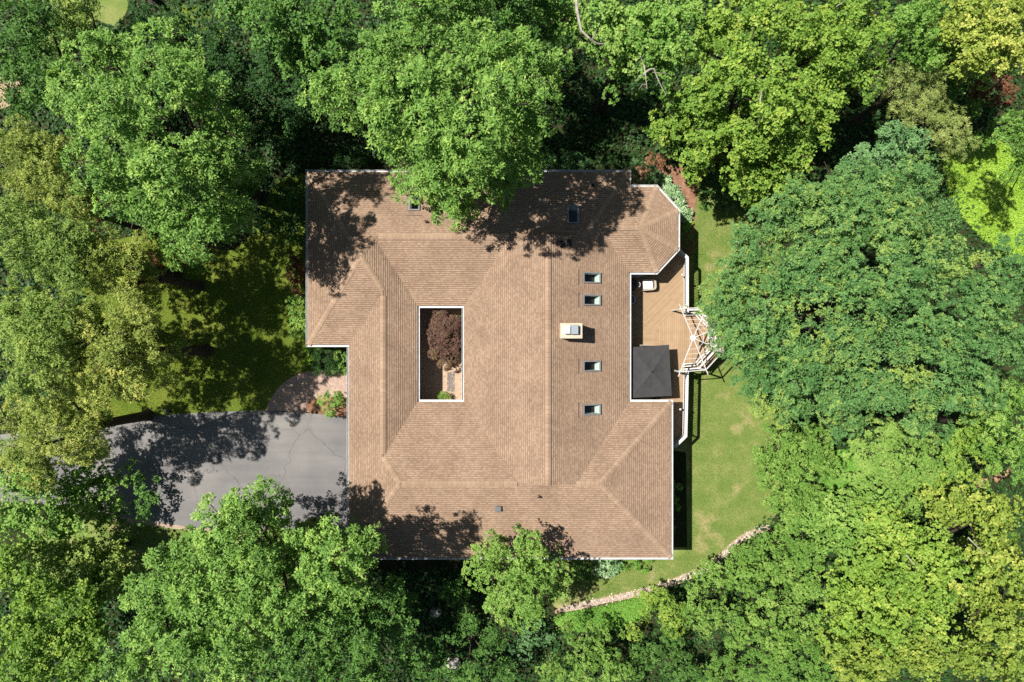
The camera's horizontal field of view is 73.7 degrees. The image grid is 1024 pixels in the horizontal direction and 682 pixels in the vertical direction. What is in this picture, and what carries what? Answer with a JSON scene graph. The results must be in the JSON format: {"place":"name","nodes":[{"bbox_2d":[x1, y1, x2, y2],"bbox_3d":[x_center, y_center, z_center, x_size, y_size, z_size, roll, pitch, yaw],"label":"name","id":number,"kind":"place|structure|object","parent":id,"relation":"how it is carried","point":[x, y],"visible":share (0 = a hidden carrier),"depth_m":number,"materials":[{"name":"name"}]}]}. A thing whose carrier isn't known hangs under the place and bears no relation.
{"place":"outdoors","nodes":[
{"label":"outdoors","id":0,"kind":"place"},
{"bbox_2d":[88,0,127,25],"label":"lawn","id":1,"kind":"structure","parent":0,"point":[114,12],"depth_m":48.04,"materials":[{"name":"green plant"}]},
{"bbox_2d":[0,410,346,534],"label":"driveway","id":2,"kind":"structure","parent":0,"point":[189,459],"depth_m":47.97,"materials":[{"name":"grey asphalt"}]},
{"bbox_2d":[114,516,285,532],"bbox_3d":[-21.933,13.080,47.956,12.097,0.089,0.647,5,90,0],"label":"driveway edging","id":3,"kind":"object","parent":2,"relation":"on","point":[152,523],"visible":0.48,"depth_m":47.94,"materials":[{"name":"beige stone"}]},
{"bbox_2d":[46,171,320,418],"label":"front lawn","id":4,"kind":"structure","parent":0,"point":[279,337],"depth_m":47.98,"materials":[{"name":"green plant"}]},
{"bbox_2d":[0,369,153,493],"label":"locust tree","id":5,"kind":"object","parent":4,"relation":"on","point":[79,423],"visible":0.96,"depth_m":37.35,"materials":[{"name":"green plant"}]},
{"bbox_2d":[0,192,161,298],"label":"tree","id":6,"kind":"object","parent":4,"relation":"on","point":[38,226],"visible":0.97,"depth_m":35.81,"materials":[{"name":"green plant"}]},
{"bbox_2d":[0,284,165,411],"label":"olive tree","id":7,"kind":"object","parent":4,"relation":"on","point":[40,309],"visible":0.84,"depth_m":34.89,"materials":[{"name":"green plant"}]},
{"bbox_2d":[40,289,212,417],"bbox_3d":[-22.461,0.610,41.533,7.457,13.285,6.942,0,90,0],"label":"locust tree","id":8,"kind":"object","parent":4,"relation":"on","point":[124,364],"visible":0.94,"depth_m":36.49,"materials":[{"name":"green plant"}]},
{"bbox_2d":[76,229,204,317],"bbox_3d":[-22.656,-3.876,42.118,5.001,12.116,5.519,13,90,0],"label":"locust tree","id":9,"kind":"object","parent":4,"relation":"on","point":[132,255],"visible":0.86,"depth_m":38.14,"materials":[{"name":"green plant"}]},
{"bbox_2d":[108,249,181,289],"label":"tree","id":10,"kind":"object","parent":4,"relation":"on","point":[169,272],"visible":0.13,"depth_m":45.41,"materials":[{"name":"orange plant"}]},
{"bbox_2d":[284,185,305,244],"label":"shrub","id":11,"kind":"object","parent":4,"relation":"on","point":[290,195],"visible":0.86,"depth_m":46.85,"materials":[{"name":"green plant"}]},
{"bbox_2d":[284,252,305,295],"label":"shrub","id":12,"kind":"object","parent":4,"relation":"on","point":[295,281],"visible":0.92,"depth_m":47.11,"materials":[{"name":"green plant"}]},
{"bbox_2d":[285,294,305,318],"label":"shrub","id":13,"kind":"object","parent":4,"relation":"on","point":[294,300],"visible":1,"depth_m":46.70,"materials":[{"name":"green plant"}]},
{"bbox_2d":[288,311,305,339],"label":"shrub","id":14,"kind":"object","parent":4,"relation":"on","point":[296,320],"visible":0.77,"depth_m":46.95,"materials":[{"name":"green plant"}]},
{"bbox_2d":[301,344,315,364],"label":"shrub","id":15,"kind":"object","parent":4,"relation":"on","point":[307,353],"visible":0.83,"depth_m":47.43,"materials":[{"name":"green plant"}]},
{"bbox_2d":[30,520,346,595],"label":"verge lawn","id":16,"kind":"structure","parent":0,"point":[155,538],"depth_m":47.97,"materials":[{"name":"green plant"}]},
{"bbox_2d":[164,4,225,41],"bbox_3d":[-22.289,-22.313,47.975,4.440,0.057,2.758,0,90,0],"label":"tree","id":17,"kind":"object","parent":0,"point":[194,9],"depth_m":47.97,"materials":[{"name":"green plant"}]},
{"bbox_2d":[420,308,461,398],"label":"courtyard floor","id":18,"kind":"structure","parent":0,"point":[433,379],"depth_m":47.75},
{"bbox_2d":[424,308,461,370],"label":"japanese maple","id":19,"kind":"object","parent":18,"relation":"on","point":[444,329],"visible":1,"depth_m":45.87,"materials":[{"name":"red plant"}]},
{"bbox_2d":[447,372,453,390],"bbox_3d":[-4.283,2.850,47.739,0.500,0.021,1.360,0,90,0],"label":"doormat","id":20,"kind":"object","parent":18,"relation":"on","point":[450,381],"visible":1,"depth_m":47.73,"materials":[{"name":"beige fabric"}]},
{"bbox_2d":[0,0,1023,681],"bbox_3d":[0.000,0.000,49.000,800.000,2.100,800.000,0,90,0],"label":"ground","id":21,"kind":"structure","parent":0,"point":[412,566],"depth_m":49.98,"materials":[{"name":"green plant"}]},
{"bbox_2d":[0,77,20,108],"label":"sandy clearing","id":22,"kind":"structure","parent":21,"relation":"on","point":[1,103],"depth_m":47.98,"materials":[{"name":"sand"}]},
{"bbox_2d":[0,531,122,681],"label":"maple tree","id":23,"kind":"object","parent":21,"relation":"on","point":[40,634],"visible":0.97,"depth_m":39.59,"materials":[{"name":"green plant"}]},
{"bbox_2d":[0,0,124,122],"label":"oak tree","id":24,"kind":"object","parent":21,"relation":"on","point":[13,68],"visible":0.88,"depth_m":37.60,"materials":[{"name":"green plant"}]},
{"bbox_2d":[0,436,128,547],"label":"mixed tree","id":25,"kind":"object","parent":21,"relation":"on","point":[74,494],"visible":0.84,"depth_m":42.90,"materials":[{"name":"green plant"}]},
{"bbox_2d":[0,114,142,227],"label":"locust tree","id":26,"kind":"object","parent":21,"relation":"on","point":[48,176],"visible":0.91,"depth_m":37.29,"materials":[{"name":"green plant"}]},
{"bbox_2d":[27,521,141,606],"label":"mixed tree","id":27,"kind":"object","parent":21,"relation":"on","point":[109,574],"visible":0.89,"depth_m":42.98,"materials":[{"name":"green plant"}]},
{"bbox_2d":[34,0,137,65],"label":"dark tree","id":28,"kind":"object","parent":21,"relation":"on","point":[72,19],"visible":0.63,"depth_m":39.90,"materials":[{"name":"green plant"}]},
{"bbox_2d":[76,189,139,234],"bbox_3d":[-26.485,-7.939,44.515,2.708,7.271,2.861,0,90,0],"label":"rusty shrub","id":29,"kind":"object","parent":21,"relation":"on","point":[127,224],"visible":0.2,"depth_m":44.20,"materials":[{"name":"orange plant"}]},
{"bbox_2d":[108,457,160,543],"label":"sparse tree","id":30,"kind":"object","parent":21,"relation":"on","point":[139,478],"visible":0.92,"depth_m":46.14,"materials":[{"name":"green plant"}]},
{"bbox_2d":[41,15,267,276],"bbox_3d":[-20.216,-10.949,39.600,12.015,17.261,14.081,0,90,0],"label":"oak tree","id":31,"kind":"object","parent":21,"relation":"on","point":[198,170],"visible":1,"depth_m":34.81,"materials":[{"name":"green plant"}]},
{"bbox_2d":[115,0,241,62],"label":"understory tree","id":32,"kind":"object","parent":21,"relation":"on","point":[142,18],"visible":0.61,"depth_m":42.59,"materials":[{"name":"green plant"}]},
{"bbox_2d":[85,474,389,681],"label":"oak tree","id":33,"kind":"object","parent":21,"relation":"on","point":[268,555],"visible":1,"depth_m":35.38,"materials":[{"name":"green plant"}]},
{"bbox_2d":[195,37,329,161],"bbox_3d":[-15.666,-15.694,44.110,7.704,8.151,7.554,-37,90,0],"label":"understory tree","id":34,"kind":"object","parent":21,"relation":"on","point":[284,125],"visible":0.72,"depth_m":42.19,"materials":[{"name":"green plant"}]},
{"bbox_2d":[213,0,366,91],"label":"maple tree","id":35,"kind":"object","parent":21,"relation":"on","point":[280,16],"visible":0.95,"depth_m":38.00,"materials":[{"name":"green plant"}]},
{"bbox_2d":[265,370,346,412],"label":"brick walk","id":36,"kind":"structure","parent":21,"relation":"on","point":[297,392],"depth_m":47.96,"materials":[{"name":"brown brick"}]},
{"bbox_2d":[306,397,346,416],"bbox_3d":[-12.498,4.693,47.964,3.972,0.001,1.547,0,90,0],"label":"planting bed","id":37,"kind":"object","parent":21,"relation":"on","point":[311,405],"visible":0.51,"depth_m":47.96,"materials":[{"name":"brown soil"}]},
{"bbox_2d":[316,390,344,417],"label":"shrub","id":38,"kind":"object","parent":37,"relation":"on","point":[336,401],"visible":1,"depth_m":46.68,"materials":[{"name":"green plant"}]},
{"bbox_2d":[308,347,346,376],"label":"shrub","id":39,"kind":"object","parent":21,"relation":"on","point":[317,366],"visible":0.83,"depth_m":46.87,"materials":[{"name":"green plant"}]},
{"bbox_2d":[331,347,346,375],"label":"shrub","id":40,"kind":"object","parent":21,"relation":"on","point":[339,365],"visible":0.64,"depth_m":46.99,"materials":[{"name":"green plant"}]},
{"bbox_2d":[252,573,433,681],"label":"oak tree","id":41,"kind":"object","parent":21,"relation":"on","point":[371,630],"visible":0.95,"depth_m":38.39,"materials":[{"name":"green plant"}]},
{"bbox_2d":[318,149,374,169],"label":"shrub","id":42,"kind":"object","parent":21,"relation":"on","point":[352,152],"visible":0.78,"depth_m":47.34,"materials":[{"name":"green plant"}]},
{"bbox_2d":[295,0,574,232],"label":"oak tree","id":43,"kind":"object","parent":21,"relation":"on","point":[454,146],"visible":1,"depth_m":33.45,"materials":[{"name":"green plant"}]},
{"bbox_2d":[411,574,517,681],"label":"understory tree","id":44,"kind":"object","parent":21,"relation":"on","point":[467,675],"visible":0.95,"depth_m":44.91,"materials":[{"name":"green plant"}]},
{"bbox_2d":[306,170,679,559],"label":"house","id":45,"kind":"structure","parent":21,"relation":"on","point":[550,429],"depth_m":44.67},
{"bbox_2d":[453,0,567,95],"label":"green tree","id":46,"kind":"object","parent":21,"relation":"on","point":[510,17],"visible":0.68,"depth_m":37.73,"materials":[{"name":"green plant"}]},
{"bbox_2d":[0,0,1023,681],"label":"undergrowth","id":47,"kind":"object","parent":21,"relation":"on","point":[566,144],"visible":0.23,"depth_m":49.70,"materials":[{"name":"green plant"}]},
{"bbox_2d":[461,522,575,634],"bbox_3d":[0.343,14.900,44.908,7.125,10.198,7.526,0,90,0],"label":"maple tree","id":48,"kind":"object","parent":21,"relation":"on","point":[518,574],"visible":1,"depth_m":41.86,"materials":[{"name":"green plant"}]},
{"bbox_2d":[508,618,555,662],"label":"bluish shrub","id":49,"kind":"object","parent":21,"relation":"on","point":[525,642],"visible":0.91,"depth_m":46.91,"materials":[{"name":"green plant"}]},
{"bbox_2d":[544,150,591,169],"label":"shrub","id":50,"kind":"object","parent":21,"relation":"on","point":[568,163],"visible":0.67,"depth_m":47.40,"materials":[{"name":"green plant"}]},
{"bbox_2d":[535,616,635,681],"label":"upright shrub","id":51,"kind":"object","parent":21,"relation":"on","point":[593,666],"visible":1,"depth_m":45.93,"materials":[{"name":"green plant"}]},
{"bbox_2d":[556,597,652,628],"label":"clover bank","id":52,"kind":"structure","parent":21,"relation":"on","point":[610,607],"depth_m":49.97,"materials":[{"name":"green plant"}]},
{"bbox_2d":[553,597,656,632],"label":"clover leaves","id":53,"kind":"object","parent":52,"relation":"on","point":[579,618],"visible":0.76,"depth_m":49.76,"materials":[{"name":"green plant"}]},
{"bbox_2d":[593,153,629,169],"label":"shrub","id":54,"kind":"object","parent":21,"relation":"on","point":[605,163],"visible":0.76,"depth_m":47.68,"materials":[{"name":"green plant"}]},
{"bbox_2d":[534,0,704,115],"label":"maple tree","id":55,"kind":"object","parent":21,"relation":"on","point":[623,52],"visible":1,"depth_m":36.72,"materials":[{"name":"green plant"}]},
{"bbox_2d":[616,582,686,640],"bbox_3d":[9.671,18.964,48.107,4.850,4.122,4.024,0,90,0],"label":"yellow shrub","id":56,"kind":"object","parent":21,"relation":"on","point":[670,623],"visible":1,"depth_m":47.21,"materials":[{"name":"green plant"}]},
{"bbox_2d":[620,628,705,681],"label":"dark shrub","id":57,"kind":"object","parent":21,"relation":"on","point":[667,638],"visible":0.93,"depth_m":47.41,"materials":[{"name":"green plant"}]},
{"bbox_2d":[555,524,770,613],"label":"river stones","id":58,"kind":"object","parent":21,"relation":"on","point":[574,606],"visible":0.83,"depth_m":49.95,"materials":[{"name":"beige stone"}]},
{"bbox_2d":[632,162,696,257],"bbox_3d":[11.169,-9.421,49.968,4.801,0.016,7.408,0,90,0],"label":"mulch bed","id":59,"kind":"object","parent":21,"relation":"on","point":[690,193],"visible":0.32,"depth_m":49.97,"materials":[{"name":"brown soil"}]},
{"bbox_2d":[624,157,657,184],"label":"shrub","id":60,"kind":"object","parent":59,"relation":"on","point":[634,171],"visible":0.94,"depth_m":47.52,"materials":[{"name":"green plant"}]},
{"bbox_2d":[644,151,672,171],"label":"shrub","id":61,"kind":"object","parent":59,"relation":"on","point":[660,160],"visible":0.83,"depth_m":48.58,"materials":[{"name":"orange plant"}]},
{"bbox_2d":[656,173,671,192],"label":"hosta plant","id":62,"kind":"object","parent":59,"relation":"on","point":[667,180],"visible":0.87,"depth_m":49.43,"materials":[{"name":"green plant"}]},
{"bbox_2d":[664,183,681,199],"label":"hosta plant","id":63,"kind":"object","parent":59,"relation":"on","point":[674,187],"visible":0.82,"depth_m":49.41,"materials":[{"name":"green plant"}]},
{"bbox_2d":[678,205,693,218],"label":"hosta plant","id":64,"kind":"object","parent":59,"relation":"on","point":[683,209],"visible":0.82,"depth_m":49.45,"materials":[{"name":"green plant"}]},
{"bbox_2d":[680,223,692,248],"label":"shrub","id":65,"kind":"object","parent":59,"relation":"on","point":[688,238],"visible":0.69,"depth_m":48.75,"materials":[{"name":"green plant"}]},
{"bbox_2d":[676,544,749,639],"bbox_3d":[13.945,17.160,47.733,3.388,4.858,7.075,31,90,0],"label":"round shrub","id":66,"kind":"object","parent":21,"relation":"on","point":[721,582],"visible":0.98,"depth_m":47.02,"materials":[{"name":"green plant"}]},
{"bbox_2d":[642,27,850,210],"bbox_3d":[13.725,-12.797,41.918,10.900,16.524,8.782,15,90,0],"label":"maple tree","id":67,"kind":"object","parent":21,"relation":"on","point":[713,131],"visible":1,"depth_m":37.98,"materials":[{"name":"green plant"}]},
{"bbox_2d":[726,522,800,599],"bbox_3d":[17.283,15.097,47.769,4.807,4.794,5.370,0,90,0],"label":"round shrub","id":68,"kind":"object","parent":21,"relation":"on","point":[753,554],"visible":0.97,"depth_m":46.51,"materials":[{"name":"green plant"}]},
{"bbox_2d":[700,627,843,681],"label":"round shrub","id":69,"kind":"object","parent":21,"relation":"on","point":[769,660],"visible":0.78,"depth_m":45.81,"materials":[{"name":"green plant"}]},
{"bbox_2d":[715,567,830,662],"bbox_3d":[17.914,18.887,47.242,8.004,5.839,5.194,-24,90,0],"label":"round shrub","id":70,"kind":"object","parent":21,"relation":"on","point":[805,590],"visible":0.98,"depth_m":45.63,"materials":[{"name":"green plant"}]},
{"bbox_2d":[676,0,896,119],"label":"maple tree","id":71,"kind":"object","parent":21,"relation":"on","point":[836,51],"visible":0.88,"depth_m":36.69,"materials":[{"name":"green plant"}]},
{"bbox_2d":[749,422,844,530],"bbox_3d":[19.627,9.363,47.770,6.300,4.826,7.696,0,90,0],"label":"layered shrub","id":72,"kind":"object","parent":21,"relation":"on","point":[792,501],"visible":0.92,"depth_m":46.56,"materials":[{"name":"green plant"}]},
{"bbox_2d":[780,508,828,573],"bbox_3d":[19.824,13.598,47.668,3.189,5.054,4.378,0,90,0],"label":"round shrub","id":73,"kind":"object","parent":21,"relation":"on","point":[796,521],"visible":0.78,"depth_m":45.93,"materials":[{"name":"green plant"}]},
{"bbox_2d":[817,449,873,489],"bbox_3d":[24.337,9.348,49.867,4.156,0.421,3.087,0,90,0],"label":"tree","id":74,"kind":"object","parent":21,"relation":"on","point":[838,482],"visible":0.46,"depth_m":49.81,"materials":[{"name":"green plant"}]},
{"bbox_2d":[800,486,907,560],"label":"maple tree","id":75,"kind":"object","parent":21,"relation":"on","point":[833,511],"visible":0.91,"depth_m":42.82,"materials":[{"name":"green plant"}]},
{"bbox_2d":[801,119,931,198],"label":"ash tree","id":76,"kind":"object","parent":21,"relation":"on","point":[887,151],"visible":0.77,"depth_m":39.15,"materials":[{"name":"green plant"}]},
{"bbox_2d":[833,0,958,98],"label":"green tree","id":77,"kind":"object","parent":21,"relation":"on","point":[926,12],"visible":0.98,"depth_m":39.36,"materials":[{"name":"green plant"}]},
{"bbox_2d":[845,42,950,127],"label":"feathery tree","id":78,"kind":"object","parent":21,"relation":"on","point":[907,79],"visible":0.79,"depth_m":42.04,"materials":[{"name":"green plant"}]},
{"bbox_2d":[808,497,991,655],"bbox_3d":[22.605,14.349,43.109,8.798,14.244,9.886,0,90,0],"label":"maple tree","id":79,"kind":"object","parent":21,"relation":"on","point":[868,566],"visible":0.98,"depth_m":38.78,"materials":[{"name":"green plant"}]},
{"bbox_2d":[841,415,963,505],"bbox_3d":[25.040,7.429,46.303,6.900,7.768,6.114,-36,90,0],"label":"light tree","id":80,"kind":"object","parent":21,"relation":"on","point":[891,430],"visible":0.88,"depth_m":44.08,"materials":[{"name":"green plant"}]},
{"bbox_2d":[817,598,1023,681],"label":"maple tree","id":81,"kind":"object","parent":21,"relation":"on","point":[928,656],"visible":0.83,"depth_m":39.49,"materials":[{"name":"green plant"}]},
{"bbox_2d":[874,94,981,161],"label":"feathery tree","id":82,"kind":"object","parent":21,"relation":"on","point":[943,106],"visible":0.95,"depth_m":42.45,"materials":[{"name":"green plant"}]},
{"bbox_2d":[882,471,994,520],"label":"understory tree","id":83,"kind":"object","parent":21,"relation":"on","point":[912,502],"visible":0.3,"depth_m":45.31,"materials":[{"name":"green plant"}]},
{"bbox_2d":[869,0,1023,110],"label":"yellow tree","id":84,"kind":"object","parent":21,"relation":"on","point":[974,55],"visible":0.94,"depth_m":37.69,"materials":[{"name":"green plant"}]},
{"bbox_2d":[877,474,1023,657],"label":"maple tree","id":85,"kind":"object","parent":21,"relation":"on","point":[987,612],"visible":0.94,"depth_m":38.22,"materials":[{"name":"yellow plant"}]},
{"bbox_2d":[907,405,1001,493],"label":"tree","id":86,"kind":"object","parent":21,"relation":"on","point":[964,433],"visible":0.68,"depth_m":43.38,"materials":[{"name":"green plant"}]},
{"bbox_2d":[924,67,1007,151],"bbox_3d":[30.558,-15.243,46.978,3.219,6.342,6.174,-37,90,0],"label":"green shrub","id":87,"kind":"object","parent":21,"relation":"on","point":[978,107],"visible":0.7,"depth_m":44.92,"materials":[{"name":"green plant"}]},
{"bbox_2d":[925,376,1023,486],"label":"green tree","id":88,"kind":"object","parent":21,"relation":"on","point":[1012,450],"visible":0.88,"depth_m":41.78,"materials":[{"name":"green plant"}]},
{"bbox_2d":[943,63,1019,119],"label":"brown conifer","id":89,"kind":"object","parent":21,"relation":"on","point":[1005,85],"visible":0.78,"depth_m":44.23,"materials":[{"name":"orange plant"}]},
{"bbox_2d":[943,138,1023,261],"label":"clover clearing","id":90,"kind":"structure","parent":21,"relation":"on","point":[989,193],"depth_m":49.96,"materials":[{"name":"green plant"}]},
{"bbox_2d":[942,135,1023,263],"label":"meadow leaves","id":91,"kind":"object","parent":90,"relation":"on","point":[1015,198],"visible":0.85,"depth_m":49.74,"materials":[{"name":"green plant"}]},
{"bbox_2d":[973,469,1011,487],"bbox_3d":[35.221,10.043,49.951,3.178,0.035,0.930,-17,90,0],"label":"terracotta patch","id":92,"kind":"object","parent":21,"relation":"on","point":[1000,476],"visible":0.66,"depth_m":49.95,"materials":[{"name":"soil"}]},
{"bbox_2d":[987,109,1023,188],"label":"green tree","id":93,"kind":"object","parent":21,"relation":"on","point":[1011,123],"visible":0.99,"depth_m":40.87,"materials":[{"name":"green plant"}]},
{"bbox_2d":[544,171,786,607],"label":"back lawn","id":94,"kind":"structure","parent":0,"point":[684,445],"depth_m":49.99,"materials":[{"name":"green plant"}]},
{"bbox_2d":[569,560,597,581],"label":"shrub","id":95,"kind":"object","parent":94,"relation":"on","point":[578,575],"visible":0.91,"depth_m":48.73,"materials":[{"name":"green plant"}]},
{"bbox_2d":[592,560,622,578],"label":"shrub","id":96,"kind":"object","parent":94,"relation":"on","point":[612,566],"visible":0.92,"depth_m":48.90,"materials":[{"name":"green plant"}]},
{"bbox_2d":[620,560,652,573],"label":"shrub","id":97,"kind":"object","parent":94,"relation":"on","point":[635,564],"visible":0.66,"depth_m":49.28,"materials":[{"name":"green plant"}]},
{"bbox_2d":[631,253,721,443],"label":"deck","id":98,"kind":"structure","parent":94,"relation":"on","point":[655,320],"depth_m":47.65,"materials":[{"name":"brown wood"}]},
{"bbox_2d":[641,279,656,290],"bbox_3d":[9.490,-3.887,47.308,0.902,0.683,0.780,-4,90,0],"label":"deck chair","id":99,"kind":"object","parent":98,"relation":"on","point":[649,285],"visible":1,"depth_m":47.14,"materials":[{"name":"wicker"}]},
{"bbox_2d":[631,345,671,397],"bbox_3d":[9.301,2.035,46.535,2.813,2.230,3.580,0,90,0],"label":"patio umbrella","id":100,"kind":"object","parent":98,"relation":"on","point":[650,372],"visible":1,"depth_m":45.71,"materials":[{"name":"fabric"}]},
{"bbox_2d":[673,369,688,447],"bbox_3d":[11.873,4.640,47.184,0.813,1.012,5.490,9,90,0],"label":"deck railing","id":101,"kind":"object","parent":98,"relation":"on","point":[684,434],"visible":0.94,"depth_m":46.68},
{"bbox_2d":[678,250,688,313],"bbox_3d":[11.753,-4.077,47.184,0.681,1.012,4.380,0,90,0],"label":"deck railing","id":102,"kind":"object","parent":98,"relation":"on","point":[686,277],"visible":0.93,"depth_m":46.68,"materials":[{"name":"white wood"}]},
{"bbox_2d":[671,304,723,376],"bbox_3d":[12.630,-0.081,46.333,3.324,2.584,4.877,0,90,0],"label":"pergola","id":103,"kind":"object","parent":98,"relation":"on","point":[692,337],"visible":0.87,"depth_m":45.09,"materials":[{"name":"white wood"}]},
{"bbox_2d":[673,451,686,546],"bbox_3d":[11.460,11.443,49.968,2.708,0.017,7.322,0,90,0],"label":"foundation bed","id":104,"kind":"object","parent":94,"relation":"on","point":[680,515],"visible":0.44,"depth_m":49.96,"materials":[{"name":"black soil"}]},
{"bbox_2d":[695,150,1023,448],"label":"ash tree","id":105,"kind":"object","parent":94,"relation":"on","point":[842,193],"visible":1,"depth_m":37.34,"materials":[{"name":"green plant"}]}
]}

